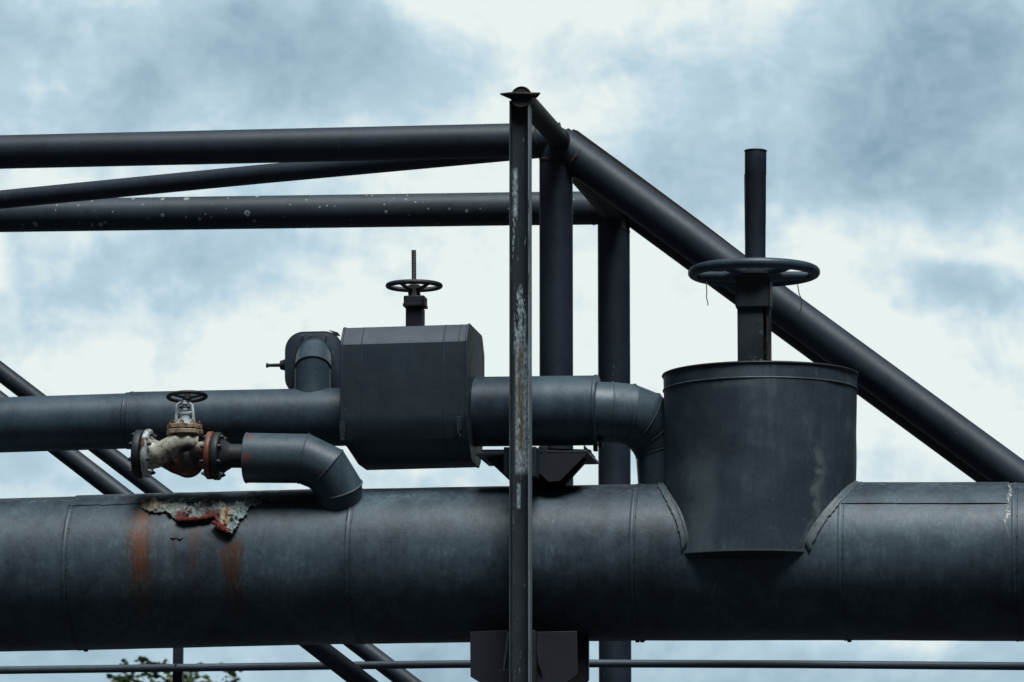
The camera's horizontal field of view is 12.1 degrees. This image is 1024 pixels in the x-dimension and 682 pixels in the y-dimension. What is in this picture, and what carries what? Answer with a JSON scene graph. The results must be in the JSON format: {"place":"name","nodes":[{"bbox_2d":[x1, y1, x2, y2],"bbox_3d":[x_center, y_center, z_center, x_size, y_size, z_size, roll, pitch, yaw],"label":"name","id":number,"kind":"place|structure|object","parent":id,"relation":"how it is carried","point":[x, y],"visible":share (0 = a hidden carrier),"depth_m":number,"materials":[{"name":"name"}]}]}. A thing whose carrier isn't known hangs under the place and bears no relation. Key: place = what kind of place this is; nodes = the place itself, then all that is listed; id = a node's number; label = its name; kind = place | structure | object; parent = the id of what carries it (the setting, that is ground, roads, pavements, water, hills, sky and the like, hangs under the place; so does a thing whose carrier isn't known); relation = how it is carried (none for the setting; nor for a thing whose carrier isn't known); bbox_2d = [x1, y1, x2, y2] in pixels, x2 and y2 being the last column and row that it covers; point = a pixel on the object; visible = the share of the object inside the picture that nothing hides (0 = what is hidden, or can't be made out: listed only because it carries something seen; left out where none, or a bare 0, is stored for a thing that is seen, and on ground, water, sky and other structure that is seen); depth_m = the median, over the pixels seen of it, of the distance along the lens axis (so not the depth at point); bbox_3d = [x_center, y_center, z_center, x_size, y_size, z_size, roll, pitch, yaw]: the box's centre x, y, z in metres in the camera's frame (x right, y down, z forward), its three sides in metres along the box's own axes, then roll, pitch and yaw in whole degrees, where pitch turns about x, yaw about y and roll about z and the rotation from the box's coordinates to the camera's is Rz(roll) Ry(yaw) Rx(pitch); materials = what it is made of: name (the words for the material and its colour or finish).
{"place":"outdoors","nodes":[
{"label":"outdoors","id":0,"kind":"place"},
{"bbox_2d":[0,0,1023,681],"label":"sky","id":1,"kind":"structure","parent":0,"point":[891,132],"materials":[{"name":"blue"}]},
{"label":"ground","id":2,"kind":"structure","parent":0,"visible":0},
{"bbox_2d":[106,656,242,681],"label":"tree","id":3,"kind":"object","parent":2,"relation":"on","point":[126,677],"visible":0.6,"depth_m":61.73,"materials":[{"name":"green plant"}]},
{"bbox_2d":[0,86,1023,681],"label":"pipe truss","id":4,"kind":"object","parent":2,"relation":"on","point":[614,200],"visible":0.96,"depth_m":25.88,"materials":[{"name":"metal"}]},
{"bbox_2d":[0,648,1023,681],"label":"handrail","id":5,"kind":"object","parent":2,"relation":"on","point":[177,667],"visible":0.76,"depth_m":25.66,"materials":[{"name":"metal"}]},
{"bbox_2d":[500,92,539,681],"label":"support column","id":6,"kind":"structure","parent":2,"relation":"on","point":[520,395],"depth_m":24.29,"materials":[{"name":"metal"}]},
{"bbox_2d":[470,630,588,681],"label":"bracket","id":7,"kind":"object","parent":6,"relation":"attached to","point":[560,656],"visible":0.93,"depth_m":24.29,"materials":[{"name":"metal"}]},
{"bbox_2d":[0,482,1023,651],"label":"pipe","id":8,"kind":"object","parent":7,"relation":"on","point":[924,561],"visible":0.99,"depth_m":24.40,"materials":[{"name":"black metal"}]},
{"bbox_2d":[229,432,362,510],"bbox_3d":[-1.123,0.754,24.677,0.730,0.572,0.403,0,-8,0],"label":"elbow pipe","id":9,"kind":"object","parent":8,"relation":"attached to","point":[326,473],"visible":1,"depth_m":24.54,"materials":[{"name":"metal"}]},
{"bbox_2d":[128,390,230,479],"bbox_3d":[-1.690,0.489,24.734,0.521,0.454,0.250,-1,-9,8],"label":"globe valve","id":10,"kind":"object","parent":9,"relation":"attached to","point":[181,450],"visible":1,"depth_m":24.66,"materials":[{"name":"beige metal"}]},
{"bbox_2d":[0,375,664,483],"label":"bypass pipe","id":11,"kind":"object","parent":8,"relation":"attached to","point":[588,410],"visible":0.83,"depth_m":24.83,"materials":[{"name":"metal"}]},
{"bbox_2d":[266,330,340,391],"bbox_3d":[-1.073,0.158,25.343,0.456,0.440,0.879,0,-8,0],"label":"rounded valve casing","id":12,"kind":"object","parent":11,"relation":"attached to","point":[310,362],"visible":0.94,"depth_m":25.10,"materials":[{"name":"paint"}]},
{"bbox_2d":[339,250,484,469],"bbox_3d":[-0.512,0.086,24.918,0.656,1.129,0.638,-1,-9,8],"label":"boxed valve","id":13,"kind":"object","parent":11,"relation":"attached to","point":[405,396],"visible":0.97,"depth_m":24.63,"materials":[{"name":"metal"}]},
{"bbox_2d":[476,445,598,485],"bbox_3d":[0.126,0.668,24.623,0.576,0.268,0.580,-1,-9,8],"label":"bracket","id":14,"kind":"object","parent":8,"relation":"attached to","point":[552,467],"visible":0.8,"depth_m":24.45,"materials":[{"name":"metal"}]},
{"bbox_2d":[657,148,861,557],"bbox_3d":[1.244,0.080,24.683,1.058,2.144,1.010,0,-8,0],"label":"gate valve","id":15,"kind":"object","parent":8,"relation":"attached to","point":[760,453],"visible":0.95,"depth_m":24.20,"materials":[{"name":"black metal"}]},
{"bbox_2d":[797,285,801,313],"bbox_3d":[1.469,-0.214,24.696,0.025,0.150,0.008,0,-8,0],"label":"dry stalk","id":16,"kind":"object","parent":15,"relation":"hanging from","point":[801,299],"visible":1,"depth_m":24.69,"materials":[{"name":"grey plant"}]}
]}

